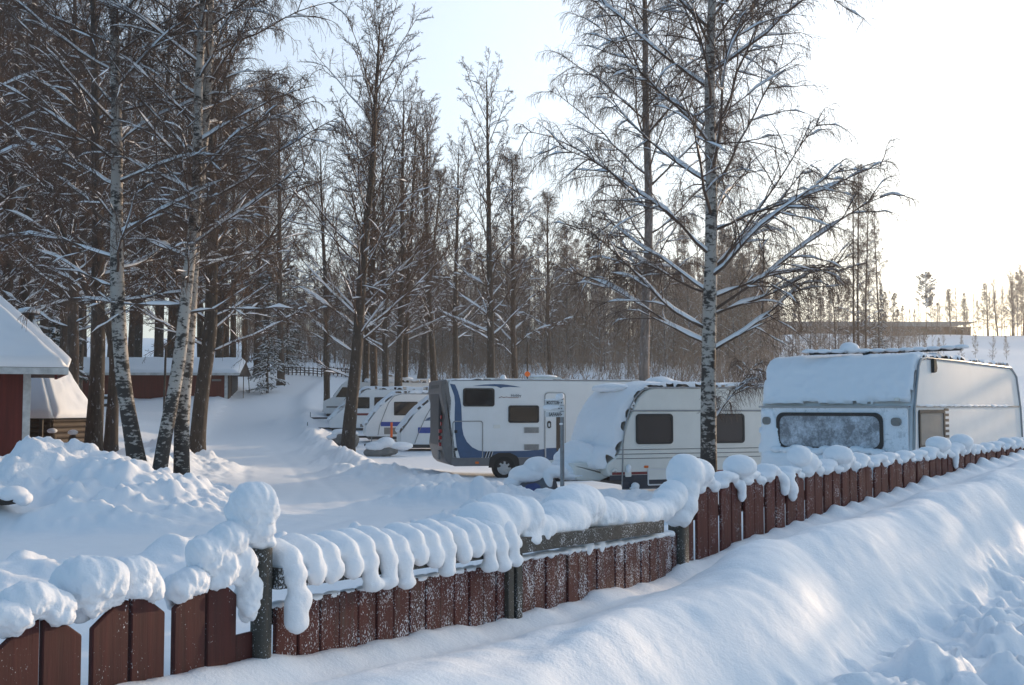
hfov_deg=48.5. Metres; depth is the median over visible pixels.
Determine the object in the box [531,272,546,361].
young tree
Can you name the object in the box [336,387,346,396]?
cab window
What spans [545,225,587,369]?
young tree
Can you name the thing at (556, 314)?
young tree
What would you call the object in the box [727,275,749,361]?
young tree
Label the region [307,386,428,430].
caravan
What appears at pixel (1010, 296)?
hillside tree
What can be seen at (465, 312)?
young tree
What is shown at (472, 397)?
window
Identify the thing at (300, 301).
young tree
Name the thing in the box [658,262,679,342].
young tree
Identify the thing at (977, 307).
hillside tree
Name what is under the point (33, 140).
woodland tree
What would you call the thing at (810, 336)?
hillside tree
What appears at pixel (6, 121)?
woodland tree
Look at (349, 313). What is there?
young tree
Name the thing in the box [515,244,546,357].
young tree
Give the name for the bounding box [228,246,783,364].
wood
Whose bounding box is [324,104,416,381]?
bare tree
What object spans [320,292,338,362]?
young tree
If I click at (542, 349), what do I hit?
young tree
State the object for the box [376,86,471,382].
bare tree
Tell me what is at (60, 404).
log kota
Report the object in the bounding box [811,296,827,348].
hillside tree
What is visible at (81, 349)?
woodland tree
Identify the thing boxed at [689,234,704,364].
young tree
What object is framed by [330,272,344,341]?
young tree
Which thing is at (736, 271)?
young tree
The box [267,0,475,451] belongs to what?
alder tree
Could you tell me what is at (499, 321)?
young tree
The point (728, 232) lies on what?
young tree
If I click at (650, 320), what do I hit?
young tree
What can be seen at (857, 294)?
birch tree
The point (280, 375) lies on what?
woodland tree
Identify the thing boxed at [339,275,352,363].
young tree
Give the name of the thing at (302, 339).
young tree
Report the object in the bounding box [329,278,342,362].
young tree
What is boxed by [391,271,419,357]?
young tree
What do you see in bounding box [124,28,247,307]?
woodland tree
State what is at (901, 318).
hillside tree
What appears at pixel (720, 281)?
young tree
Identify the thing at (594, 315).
young tree
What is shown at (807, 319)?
hillside tree
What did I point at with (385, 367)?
bare tree
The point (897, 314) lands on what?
hillside tree
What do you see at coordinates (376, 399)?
window
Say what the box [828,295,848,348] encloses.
hillside tree
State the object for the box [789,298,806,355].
hillside tree
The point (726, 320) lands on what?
young tree
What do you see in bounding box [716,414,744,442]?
window
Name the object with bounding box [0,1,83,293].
woodland tree
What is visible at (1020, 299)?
hillside tree
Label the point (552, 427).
door
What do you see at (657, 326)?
young tree
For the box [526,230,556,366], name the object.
young tree
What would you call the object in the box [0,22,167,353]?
woodland tree
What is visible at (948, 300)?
hillside tree
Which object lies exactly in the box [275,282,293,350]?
young tree
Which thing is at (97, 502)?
road
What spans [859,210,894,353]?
birch tree
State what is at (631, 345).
young tree
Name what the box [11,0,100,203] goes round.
woodland tree
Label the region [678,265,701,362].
young tree
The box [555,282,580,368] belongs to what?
young tree
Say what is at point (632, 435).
caravan
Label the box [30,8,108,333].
woodland tree
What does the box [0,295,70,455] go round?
red hut
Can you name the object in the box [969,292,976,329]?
hillside tree
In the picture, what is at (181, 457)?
birch tree
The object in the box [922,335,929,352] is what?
hillside tree
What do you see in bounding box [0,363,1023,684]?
ground
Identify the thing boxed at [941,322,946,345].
hillside tree
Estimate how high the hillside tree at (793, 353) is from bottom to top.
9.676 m
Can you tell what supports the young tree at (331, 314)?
on the hill
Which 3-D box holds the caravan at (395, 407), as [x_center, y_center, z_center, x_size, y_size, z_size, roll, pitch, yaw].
[-4.986,3.560,53.808,6.449,2.595,2.224,1,-3,-10]
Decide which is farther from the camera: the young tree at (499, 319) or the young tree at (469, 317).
the young tree at (469, 317)
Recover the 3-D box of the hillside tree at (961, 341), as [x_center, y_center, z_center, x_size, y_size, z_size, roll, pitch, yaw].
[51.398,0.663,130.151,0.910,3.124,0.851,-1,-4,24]
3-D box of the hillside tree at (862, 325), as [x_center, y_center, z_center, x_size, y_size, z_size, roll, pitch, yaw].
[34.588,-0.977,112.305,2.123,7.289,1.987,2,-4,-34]
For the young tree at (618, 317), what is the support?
on the hill
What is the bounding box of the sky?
[1,0,1023,337]
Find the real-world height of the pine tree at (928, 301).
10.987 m
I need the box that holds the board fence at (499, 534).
[272,480,688,654]
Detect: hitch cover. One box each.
[363,437,412,456]
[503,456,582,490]
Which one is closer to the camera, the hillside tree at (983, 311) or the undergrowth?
the undergrowth
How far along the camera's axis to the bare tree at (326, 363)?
71.78 m
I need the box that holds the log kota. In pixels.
[18,307,87,442]
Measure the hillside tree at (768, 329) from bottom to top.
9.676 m
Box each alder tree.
[1,0,205,450]
[13,152,169,451]
[105,0,344,453]
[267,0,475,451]
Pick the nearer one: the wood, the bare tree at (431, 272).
the bare tree at (431, 272)
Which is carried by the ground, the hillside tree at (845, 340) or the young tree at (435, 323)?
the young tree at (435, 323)
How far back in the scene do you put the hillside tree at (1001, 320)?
186.31 m
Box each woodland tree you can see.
[0,0,89,327]
[0,0,107,325]
[0,0,109,317]
[0,0,127,325]
[0,0,182,385]
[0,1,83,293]
[0,4,106,302]
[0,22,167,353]
[0,25,55,292]
[0,25,68,283]
[0,32,143,333]
[0,50,146,336]
[5,5,172,390]
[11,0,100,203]
[16,67,161,332]
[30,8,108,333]
[41,25,147,356]
[78,0,185,356]
[100,44,149,295]
[104,0,245,356]
[105,13,188,356]
[106,63,171,356]
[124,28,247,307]
[127,1,255,357]
[128,82,203,357]
[152,66,231,356]
[165,56,289,355]
[169,19,287,357]
[170,73,287,356]
[182,98,297,356]
[205,146,302,361]
[220,89,344,385]
[225,65,318,373]
[227,106,307,371]
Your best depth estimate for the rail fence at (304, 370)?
95.12 m
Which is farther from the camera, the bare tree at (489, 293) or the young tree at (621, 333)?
the young tree at (621, 333)
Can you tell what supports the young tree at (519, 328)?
on the ground
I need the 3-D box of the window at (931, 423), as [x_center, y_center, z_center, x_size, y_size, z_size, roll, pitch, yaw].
[6.271,1.290,16.975,0.022,0.570,1.060,-3,-4,40]
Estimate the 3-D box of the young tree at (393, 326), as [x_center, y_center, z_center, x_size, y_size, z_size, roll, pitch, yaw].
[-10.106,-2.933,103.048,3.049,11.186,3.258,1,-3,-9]
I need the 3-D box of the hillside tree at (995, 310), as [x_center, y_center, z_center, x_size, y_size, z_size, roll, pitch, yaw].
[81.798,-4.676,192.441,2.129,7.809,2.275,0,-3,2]
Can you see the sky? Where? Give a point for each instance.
(948, 75)
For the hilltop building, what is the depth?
200.78 m
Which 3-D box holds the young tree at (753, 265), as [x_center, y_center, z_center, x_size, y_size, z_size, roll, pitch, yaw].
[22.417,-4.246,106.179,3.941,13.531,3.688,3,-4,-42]
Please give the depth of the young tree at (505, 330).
98.64 m
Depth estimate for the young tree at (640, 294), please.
112.27 m
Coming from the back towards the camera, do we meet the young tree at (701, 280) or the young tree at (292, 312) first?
the young tree at (292, 312)
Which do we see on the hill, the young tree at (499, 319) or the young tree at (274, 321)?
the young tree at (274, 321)
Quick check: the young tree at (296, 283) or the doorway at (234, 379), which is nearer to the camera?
the doorway at (234, 379)
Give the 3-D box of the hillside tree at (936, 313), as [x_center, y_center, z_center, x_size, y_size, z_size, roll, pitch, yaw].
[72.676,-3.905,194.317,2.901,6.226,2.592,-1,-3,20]
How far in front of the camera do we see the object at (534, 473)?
24.24 m
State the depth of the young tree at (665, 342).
100.49 m
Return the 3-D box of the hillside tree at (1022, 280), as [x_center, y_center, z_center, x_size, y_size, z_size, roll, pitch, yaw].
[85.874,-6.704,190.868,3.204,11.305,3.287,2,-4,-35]
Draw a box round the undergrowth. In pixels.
[237,319,935,386]
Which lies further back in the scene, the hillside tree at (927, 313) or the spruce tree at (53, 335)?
the hillside tree at (927, 313)
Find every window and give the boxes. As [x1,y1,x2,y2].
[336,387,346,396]
[358,397,369,407]
[374,397,383,405]
[394,402,417,414]
[463,388,494,406]
[508,405,538,422]
[636,414,672,443]
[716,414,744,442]
[776,412,883,448]
[918,410,945,447]
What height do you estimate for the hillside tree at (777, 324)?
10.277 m
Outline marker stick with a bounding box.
[390,422,392,437]
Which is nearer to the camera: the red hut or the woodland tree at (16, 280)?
the red hut
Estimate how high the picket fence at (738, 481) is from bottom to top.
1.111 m
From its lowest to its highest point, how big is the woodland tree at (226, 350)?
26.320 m
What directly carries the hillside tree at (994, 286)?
on the hill
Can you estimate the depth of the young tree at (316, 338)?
120.88 m
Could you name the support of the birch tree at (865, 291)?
on the ground
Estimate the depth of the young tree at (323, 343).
120.92 m
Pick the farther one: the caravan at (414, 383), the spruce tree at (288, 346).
the spruce tree at (288, 346)
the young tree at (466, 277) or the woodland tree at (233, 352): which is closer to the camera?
the woodland tree at (233, 352)
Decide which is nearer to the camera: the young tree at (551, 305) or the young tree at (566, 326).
the young tree at (566, 326)
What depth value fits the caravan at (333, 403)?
69.05 m
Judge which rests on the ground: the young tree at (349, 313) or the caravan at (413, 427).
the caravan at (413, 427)
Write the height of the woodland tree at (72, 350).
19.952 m
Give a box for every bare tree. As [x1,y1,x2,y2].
[268,117,355,400]
[313,98,442,385]
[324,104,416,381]
[330,59,452,389]
[332,118,436,389]
[352,90,456,382]
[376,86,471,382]
[390,103,477,380]
[405,164,461,378]
[420,120,506,378]
[425,46,555,377]
[472,145,568,378]
[508,186,590,374]
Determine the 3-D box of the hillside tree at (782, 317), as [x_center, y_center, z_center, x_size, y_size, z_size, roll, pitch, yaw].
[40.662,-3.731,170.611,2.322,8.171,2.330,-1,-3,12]
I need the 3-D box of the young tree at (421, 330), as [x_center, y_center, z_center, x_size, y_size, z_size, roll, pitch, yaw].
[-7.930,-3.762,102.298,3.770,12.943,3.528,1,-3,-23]
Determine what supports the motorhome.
on the ground
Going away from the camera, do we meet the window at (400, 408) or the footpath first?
the footpath
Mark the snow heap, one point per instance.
(34, 458)
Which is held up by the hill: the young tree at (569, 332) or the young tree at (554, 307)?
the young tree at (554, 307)
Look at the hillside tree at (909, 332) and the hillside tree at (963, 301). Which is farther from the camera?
the hillside tree at (963, 301)
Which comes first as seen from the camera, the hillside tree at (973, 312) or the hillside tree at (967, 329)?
the hillside tree at (973, 312)
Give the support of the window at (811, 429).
in the caravan at (853, 397)
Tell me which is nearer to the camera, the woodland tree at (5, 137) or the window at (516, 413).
the window at (516, 413)
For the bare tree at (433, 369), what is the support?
on the ground
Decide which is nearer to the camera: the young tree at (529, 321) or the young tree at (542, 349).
the young tree at (542, 349)
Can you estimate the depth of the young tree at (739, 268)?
102.60 m
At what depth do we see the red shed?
79.78 m
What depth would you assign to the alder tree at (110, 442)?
32.90 m
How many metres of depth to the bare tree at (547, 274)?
84.52 m
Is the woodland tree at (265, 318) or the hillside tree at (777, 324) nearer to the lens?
the woodland tree at (265, 318)
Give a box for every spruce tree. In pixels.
[31,195,88,385]
[246,267,289,394]
[270,251,309,374]
[870,313,877,353]
[876,284,889,353]
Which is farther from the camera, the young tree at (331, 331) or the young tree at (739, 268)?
the young tree at (331, 331)
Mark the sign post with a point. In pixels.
(550, 404)
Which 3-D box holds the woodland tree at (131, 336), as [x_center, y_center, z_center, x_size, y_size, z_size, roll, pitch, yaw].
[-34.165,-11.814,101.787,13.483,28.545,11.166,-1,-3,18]
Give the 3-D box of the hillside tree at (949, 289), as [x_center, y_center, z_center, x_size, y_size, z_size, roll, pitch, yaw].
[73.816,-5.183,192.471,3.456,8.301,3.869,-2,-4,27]
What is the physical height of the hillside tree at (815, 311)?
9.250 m
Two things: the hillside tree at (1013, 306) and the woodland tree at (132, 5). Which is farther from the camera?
the hillside tree at (1013, 306)
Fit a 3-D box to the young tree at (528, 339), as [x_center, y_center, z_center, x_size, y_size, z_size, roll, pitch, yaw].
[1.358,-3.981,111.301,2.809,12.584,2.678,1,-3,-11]
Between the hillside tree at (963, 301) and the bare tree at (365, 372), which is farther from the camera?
the hillside tree at (963, 301)
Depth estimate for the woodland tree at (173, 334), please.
91.56 m
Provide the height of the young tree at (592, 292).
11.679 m
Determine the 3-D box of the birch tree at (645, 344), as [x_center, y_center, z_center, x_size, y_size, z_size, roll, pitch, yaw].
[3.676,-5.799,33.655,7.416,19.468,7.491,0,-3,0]
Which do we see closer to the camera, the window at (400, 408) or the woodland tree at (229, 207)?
the window at (400, 408)
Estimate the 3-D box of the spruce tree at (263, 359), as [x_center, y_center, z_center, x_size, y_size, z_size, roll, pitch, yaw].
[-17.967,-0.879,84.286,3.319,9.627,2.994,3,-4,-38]
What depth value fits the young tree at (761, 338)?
104.44 m
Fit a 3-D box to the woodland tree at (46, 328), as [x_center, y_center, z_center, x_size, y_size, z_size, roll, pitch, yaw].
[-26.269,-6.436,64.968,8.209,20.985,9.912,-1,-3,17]
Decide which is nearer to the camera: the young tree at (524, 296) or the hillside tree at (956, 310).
the young tree at (524, 296)
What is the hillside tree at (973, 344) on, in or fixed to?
on the hill
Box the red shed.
[82,357,250,398]
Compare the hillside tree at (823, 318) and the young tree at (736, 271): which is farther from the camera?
the hillside tree at (823, 318)
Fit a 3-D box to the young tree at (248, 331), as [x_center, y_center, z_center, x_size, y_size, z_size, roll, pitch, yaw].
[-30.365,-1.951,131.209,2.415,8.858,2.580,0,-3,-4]
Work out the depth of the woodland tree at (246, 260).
91.93 m
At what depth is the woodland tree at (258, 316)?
93.37 m
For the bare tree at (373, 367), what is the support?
on the ground
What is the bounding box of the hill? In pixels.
[87,333,1023,367]
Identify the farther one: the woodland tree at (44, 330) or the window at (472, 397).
the woodland tree at (44, 330)
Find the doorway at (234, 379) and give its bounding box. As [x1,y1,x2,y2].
[231,375,237,395]
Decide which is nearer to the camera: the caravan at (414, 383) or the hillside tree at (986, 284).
the caravan at (414, 383)
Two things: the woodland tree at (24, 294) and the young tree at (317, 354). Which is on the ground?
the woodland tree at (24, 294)
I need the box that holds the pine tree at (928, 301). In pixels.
[915,271,937,336]
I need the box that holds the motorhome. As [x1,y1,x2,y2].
[428,375,647,477]
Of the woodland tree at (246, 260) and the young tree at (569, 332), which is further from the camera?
the young tree at (569, 332)
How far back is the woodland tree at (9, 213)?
46.87 m
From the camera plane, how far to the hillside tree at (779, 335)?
112.41 m
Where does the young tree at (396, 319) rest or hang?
on the ground
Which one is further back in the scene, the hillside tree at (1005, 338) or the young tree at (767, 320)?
the hillside tree at (1005, 338)
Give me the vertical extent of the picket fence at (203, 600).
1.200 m
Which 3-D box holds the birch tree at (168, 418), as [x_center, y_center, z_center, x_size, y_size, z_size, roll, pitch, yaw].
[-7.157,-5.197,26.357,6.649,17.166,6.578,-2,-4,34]
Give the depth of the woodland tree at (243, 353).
95.24 m
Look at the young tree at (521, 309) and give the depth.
103.01 m
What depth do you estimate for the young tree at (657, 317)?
121.15 m
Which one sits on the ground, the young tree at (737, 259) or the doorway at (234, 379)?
the young tree at (737, 259)
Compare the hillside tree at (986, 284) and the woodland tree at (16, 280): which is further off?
the hillside tree at (986, 284)
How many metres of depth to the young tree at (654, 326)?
109.37 m
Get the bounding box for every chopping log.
[47,428,56,438]
[68,430,77,441]
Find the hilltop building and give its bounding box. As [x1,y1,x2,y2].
[767,321,974,335]
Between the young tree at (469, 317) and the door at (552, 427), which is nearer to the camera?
the door at (552, 427)
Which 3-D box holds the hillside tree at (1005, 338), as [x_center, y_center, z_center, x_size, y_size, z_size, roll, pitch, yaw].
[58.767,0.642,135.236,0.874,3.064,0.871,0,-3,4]
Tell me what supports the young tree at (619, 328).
on the hill
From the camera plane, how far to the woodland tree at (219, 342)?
89.85 m
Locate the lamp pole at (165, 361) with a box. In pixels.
[163,346,166,408]
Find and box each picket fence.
[0,481,280,684]
[666,434,1023,560]
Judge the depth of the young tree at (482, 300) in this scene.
126.56 m
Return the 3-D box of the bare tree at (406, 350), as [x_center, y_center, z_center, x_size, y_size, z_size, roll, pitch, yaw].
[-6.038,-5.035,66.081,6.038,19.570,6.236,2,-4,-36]
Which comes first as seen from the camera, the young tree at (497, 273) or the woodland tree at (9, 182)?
the woodland tree at (9, 182)
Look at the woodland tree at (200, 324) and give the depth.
99.50 m
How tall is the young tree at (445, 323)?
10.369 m
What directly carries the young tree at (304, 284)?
on the hill
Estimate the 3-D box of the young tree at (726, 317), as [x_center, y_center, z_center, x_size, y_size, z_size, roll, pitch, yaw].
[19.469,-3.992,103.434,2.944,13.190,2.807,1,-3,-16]
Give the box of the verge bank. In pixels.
[117,449,1023,684]
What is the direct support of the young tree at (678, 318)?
on the ground
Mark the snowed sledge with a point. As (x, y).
(18, 495)
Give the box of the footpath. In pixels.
[808,600,1023,684]
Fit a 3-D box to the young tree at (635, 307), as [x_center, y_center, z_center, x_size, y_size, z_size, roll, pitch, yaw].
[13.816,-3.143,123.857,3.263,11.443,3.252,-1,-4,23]
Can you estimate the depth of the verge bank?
6.78 m
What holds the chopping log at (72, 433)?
on the ground
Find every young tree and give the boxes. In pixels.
[239,293,253,359]
[270,285,276,357]
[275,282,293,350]
[289,270,312,352]
[292,294,307,357]
[295,276,314,361]
[297,302,309,359]
[307,297,323,359]
[309,282,323,360]
[316,270,338,351]
[316,315,331,356]
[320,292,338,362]
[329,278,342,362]
[329,288,338,359]
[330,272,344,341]
[335,282,351,359]
[338,270,355,354]
[338,284,351,363]
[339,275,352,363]
[381,259,416,352]
[388,256,413,351]
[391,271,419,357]
[409,246,443,356]
[409,249,421,356]
[409,249,441,358]
[428,275,445,350]
[435,237,452,354]
[441,278,462,353]
[446,241,477,365]
[450,284,468,362]
[458,231,482,354]
[458,252,485,373]
[461,286,483,348]
[471,258,486,346]
[478,225,518,369]
[481,245,503,349]
[493,264,510,371]
[494,286,506,359]
[495,259,517,371]
[495,276,522,367]
[498,247,532,349]
[514,231,537,364]
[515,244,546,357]
[516,238,538,349]
[522,268,542,354]
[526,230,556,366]
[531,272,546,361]
[532,262,556,357]
[542,243,560,357]
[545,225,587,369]
[550,249,574,361]
[550,273,573,355]
[553,249,587,364]
[554,294,578,365]
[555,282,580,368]
[557,237,590,349]
[567,258,583,341]
[573,243,602,363]
[579,255,599,355]
[582,252,617,370]
[588,269,616,365]
[594,262,613,369]
[596,255,616,365]
[600,265,625,362]
[606,264,628,357]
[606,294,628,362]
[615,270,639,365]
[625,248,641,361]
[626,266,642,355]
[633,258,667,366]
[633,267,656,354]
[636,271,656,358]
[650,256,671,362]
[650,262,679,365]
[651,276,674,369]
[658,232,685,366]
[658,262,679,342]
[660,270,685,366]
[669,254,687,355]
[671,228,702,369]
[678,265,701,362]
[682,258,698,349]
[685,273,702,363]
[685,278,700,359]
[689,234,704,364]
[691,245,702,343]
[716,226,754,369]
[716,228,743,357]
[716,232,736,368]
[716,251,730,365]
[717,229,743,368]
[726,231,769,370]
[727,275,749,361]
[729,254,754,365]
[730,252,763,369]
[734,238,771,366]
[746,241,775,341]
[747,268,766,363]
[748,227,774,366]
[749,281,770,355]
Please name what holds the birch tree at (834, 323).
on the ground
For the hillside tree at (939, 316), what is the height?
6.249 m
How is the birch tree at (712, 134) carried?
on the ground
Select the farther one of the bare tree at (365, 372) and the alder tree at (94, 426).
the bare tree at (365, 372)
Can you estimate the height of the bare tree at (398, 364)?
21.065 m
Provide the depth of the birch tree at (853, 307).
86.33 m
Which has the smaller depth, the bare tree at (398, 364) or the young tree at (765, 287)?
the bare tree at (398, 364)
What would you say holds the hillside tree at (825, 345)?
on the hill
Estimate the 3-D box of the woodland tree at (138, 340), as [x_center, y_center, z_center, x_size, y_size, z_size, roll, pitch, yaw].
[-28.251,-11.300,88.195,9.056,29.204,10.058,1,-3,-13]
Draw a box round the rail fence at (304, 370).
[284,365,349,376]
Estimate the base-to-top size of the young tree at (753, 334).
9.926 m
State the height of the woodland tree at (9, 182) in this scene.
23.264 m
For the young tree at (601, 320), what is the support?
on the ground
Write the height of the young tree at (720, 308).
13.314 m
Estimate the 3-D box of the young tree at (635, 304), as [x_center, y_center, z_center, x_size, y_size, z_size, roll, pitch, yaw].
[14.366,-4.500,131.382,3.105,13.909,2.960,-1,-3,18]
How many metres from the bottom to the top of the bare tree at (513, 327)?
15.568 m
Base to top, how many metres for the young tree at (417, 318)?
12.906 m
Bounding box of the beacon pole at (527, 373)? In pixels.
[525,341,529,378]
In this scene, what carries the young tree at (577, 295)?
on the hill
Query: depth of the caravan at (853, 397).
17.45 m
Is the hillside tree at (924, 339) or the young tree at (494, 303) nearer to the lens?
the young tree at (494, 303)
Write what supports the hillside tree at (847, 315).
on the hill
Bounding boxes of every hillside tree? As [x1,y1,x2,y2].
[749,262,770,366]
[762,283,774,355]
[768,278,790,354]
[768,291,794,356]
[776,293,788,334]
[784,276,801,355]
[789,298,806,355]
[801,282,825,353]
[801,298,814,344]
[802,293,818,354]
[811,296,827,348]
[816,287,832,347]
[818,291,836,349]
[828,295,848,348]
[837,279,859,343]
[837,286,852,346]
[851,297,871,348]
[860,274,877,348]
[869,278,889,347]
[882,292,893,342]
[883,292,900,347]
[890,309,905,346]
[895,327,902,348]
[899,305,907,341]
[903,309,914,346]
[912,309,918,333]
[914,298,923,345]
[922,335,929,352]
[923,290,938,335]
[930,302,945,334]
[936,298,944,334]
[938,288,958,333]
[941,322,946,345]
[944,291,955,335]
[951,287,962,328]
[956,292,968,335]
[958,298,973,334]
[958,335,963,356]
[962,313,969,333]
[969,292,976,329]
[972,330,977,353]
[974,300,982,335]
[975,278,998,335]
[976,283,990,335]
[983,276,1006,335]
[985,295,992,330]
[988,323,995,359]
[990,292,1000,335]
[997,266,1021,335]
[997,285,1007,335]
[998,287,1009,335]
[1002,281,1018,335]
[1003,335,1009,359]
[1006,258,1023,335]
[1007,273,1021,335]
[1009,271,1023,335]
[1014,270,1023,323]
[1016,264,1023,335]
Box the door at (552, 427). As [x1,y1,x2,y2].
[545,392,565,459]
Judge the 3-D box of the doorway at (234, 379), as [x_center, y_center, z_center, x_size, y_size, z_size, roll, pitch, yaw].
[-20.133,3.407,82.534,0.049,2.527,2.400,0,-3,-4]
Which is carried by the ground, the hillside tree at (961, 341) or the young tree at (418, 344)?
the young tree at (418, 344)
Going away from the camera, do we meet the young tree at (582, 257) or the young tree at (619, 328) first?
the young tree at (582, 257)
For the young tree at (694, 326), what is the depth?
114.15 m
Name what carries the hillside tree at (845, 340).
on the hill
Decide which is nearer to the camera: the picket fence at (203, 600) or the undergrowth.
the picket fence at (203, 600)
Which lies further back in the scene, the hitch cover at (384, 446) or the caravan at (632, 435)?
the hitch cover at (384, 446)
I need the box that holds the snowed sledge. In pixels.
[0,485,32,505]
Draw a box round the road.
[0,366,379,559]
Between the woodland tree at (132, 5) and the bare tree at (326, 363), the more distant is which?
the woodland tree at (132, 5)
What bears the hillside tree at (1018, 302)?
on the hill
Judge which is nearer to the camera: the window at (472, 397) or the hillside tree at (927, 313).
the window at (472, 397)
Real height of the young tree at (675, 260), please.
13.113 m
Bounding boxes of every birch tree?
[0,0,306,460]
[17,0,353,469]
[66,0,360,474]
[511,0,761,380]
[518,0,930,471]
[823,259,844,348]
[832,179,876,342]
[835,161,883,347]
[845,194,885,347]
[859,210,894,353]
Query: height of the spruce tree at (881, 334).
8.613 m
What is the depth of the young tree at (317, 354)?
115.21 m
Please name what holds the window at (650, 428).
in the caravan at (632, 435)
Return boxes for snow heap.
[0,435,98,486]
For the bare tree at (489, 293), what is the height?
20.262 m
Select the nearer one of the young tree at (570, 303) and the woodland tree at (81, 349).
the woodland tree at (81, 349)
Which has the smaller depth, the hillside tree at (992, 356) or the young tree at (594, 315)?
the young tree at (594, 315)
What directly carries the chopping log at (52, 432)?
on the ground
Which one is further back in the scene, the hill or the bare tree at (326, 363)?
the hill
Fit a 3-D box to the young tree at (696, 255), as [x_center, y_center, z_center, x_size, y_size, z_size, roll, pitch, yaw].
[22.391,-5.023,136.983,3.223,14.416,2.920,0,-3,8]
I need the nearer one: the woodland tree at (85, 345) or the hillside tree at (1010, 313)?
the woodland tree at (85, 345)
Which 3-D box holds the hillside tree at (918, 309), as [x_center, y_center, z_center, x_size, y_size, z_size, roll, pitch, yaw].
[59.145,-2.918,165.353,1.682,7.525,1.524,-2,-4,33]
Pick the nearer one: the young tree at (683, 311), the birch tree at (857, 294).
the birch tree at (857, 294)
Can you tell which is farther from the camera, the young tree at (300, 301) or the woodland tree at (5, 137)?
the young tree at (300, 301)
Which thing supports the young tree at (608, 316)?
on the ground
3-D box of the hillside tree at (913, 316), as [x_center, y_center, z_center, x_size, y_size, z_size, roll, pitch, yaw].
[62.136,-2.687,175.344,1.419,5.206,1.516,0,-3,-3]
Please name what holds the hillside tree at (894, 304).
on the hill
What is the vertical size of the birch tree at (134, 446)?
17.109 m
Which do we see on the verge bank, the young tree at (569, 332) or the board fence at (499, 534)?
the board fence at (499, 534)
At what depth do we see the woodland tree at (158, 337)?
88.39 m
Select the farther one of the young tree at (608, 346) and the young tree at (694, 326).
the young tree at (694, 326)
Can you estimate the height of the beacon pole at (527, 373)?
4.001 m
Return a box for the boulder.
[326,429,358,446]
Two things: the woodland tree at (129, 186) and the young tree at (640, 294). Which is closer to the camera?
the woodland tree at (129, 186)
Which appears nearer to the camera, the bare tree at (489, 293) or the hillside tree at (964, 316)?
the bare tree at (489, 293)
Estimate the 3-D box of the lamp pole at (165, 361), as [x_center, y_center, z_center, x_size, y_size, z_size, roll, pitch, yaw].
[-18.318,2.241,59.969,0.195,4.241,0.170,0,-3,0]
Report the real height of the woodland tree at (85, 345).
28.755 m
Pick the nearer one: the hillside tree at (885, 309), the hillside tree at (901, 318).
the hillside tree at (885, 309)
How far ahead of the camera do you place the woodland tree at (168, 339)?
99.11 m
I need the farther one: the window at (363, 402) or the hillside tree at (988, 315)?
the hillside tree at (988, 315)
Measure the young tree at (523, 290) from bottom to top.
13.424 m
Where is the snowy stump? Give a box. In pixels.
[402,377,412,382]
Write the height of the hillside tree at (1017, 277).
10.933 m
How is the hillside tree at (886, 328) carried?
on the hill
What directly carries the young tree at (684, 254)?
on the ground
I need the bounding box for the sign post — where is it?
[543,393,563,485]
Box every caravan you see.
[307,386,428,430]
[310,378,430,418]
[323,374,411,415]
[359,390,428,439]
[364,395,429,447]
[549,376,763,489]
[759,342,1023,490]
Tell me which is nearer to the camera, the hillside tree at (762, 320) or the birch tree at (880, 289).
the birch tree at (880, 289)
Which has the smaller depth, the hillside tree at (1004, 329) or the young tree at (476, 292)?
the young tree at (476, 292)
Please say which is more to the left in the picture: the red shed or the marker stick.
the red shed
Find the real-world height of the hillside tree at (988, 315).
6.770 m
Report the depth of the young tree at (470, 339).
108.69 m
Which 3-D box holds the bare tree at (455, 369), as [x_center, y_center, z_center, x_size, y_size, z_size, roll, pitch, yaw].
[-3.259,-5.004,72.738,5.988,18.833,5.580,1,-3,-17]
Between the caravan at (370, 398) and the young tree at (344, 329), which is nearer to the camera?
the caravan at (370, 398)
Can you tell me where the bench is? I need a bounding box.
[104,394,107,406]
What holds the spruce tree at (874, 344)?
on the ground
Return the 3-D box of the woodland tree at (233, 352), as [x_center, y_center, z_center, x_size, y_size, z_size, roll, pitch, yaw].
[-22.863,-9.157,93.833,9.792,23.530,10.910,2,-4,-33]
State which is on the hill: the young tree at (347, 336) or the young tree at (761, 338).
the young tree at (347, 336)
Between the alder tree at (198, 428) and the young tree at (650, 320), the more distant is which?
the young tree at (650, 320)
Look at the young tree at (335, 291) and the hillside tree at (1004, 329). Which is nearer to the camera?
the young tree at (335, 291)
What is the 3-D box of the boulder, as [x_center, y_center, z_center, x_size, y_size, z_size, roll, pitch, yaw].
[-7.403,4.250,49.851,1.432,0.943,0.812,0,-3,0]
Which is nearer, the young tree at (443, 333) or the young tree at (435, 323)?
the young tree at (435, 323)
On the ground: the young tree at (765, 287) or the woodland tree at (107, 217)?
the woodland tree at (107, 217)
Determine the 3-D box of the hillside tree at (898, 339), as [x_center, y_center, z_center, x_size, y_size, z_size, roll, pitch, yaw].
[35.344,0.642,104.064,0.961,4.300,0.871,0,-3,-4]

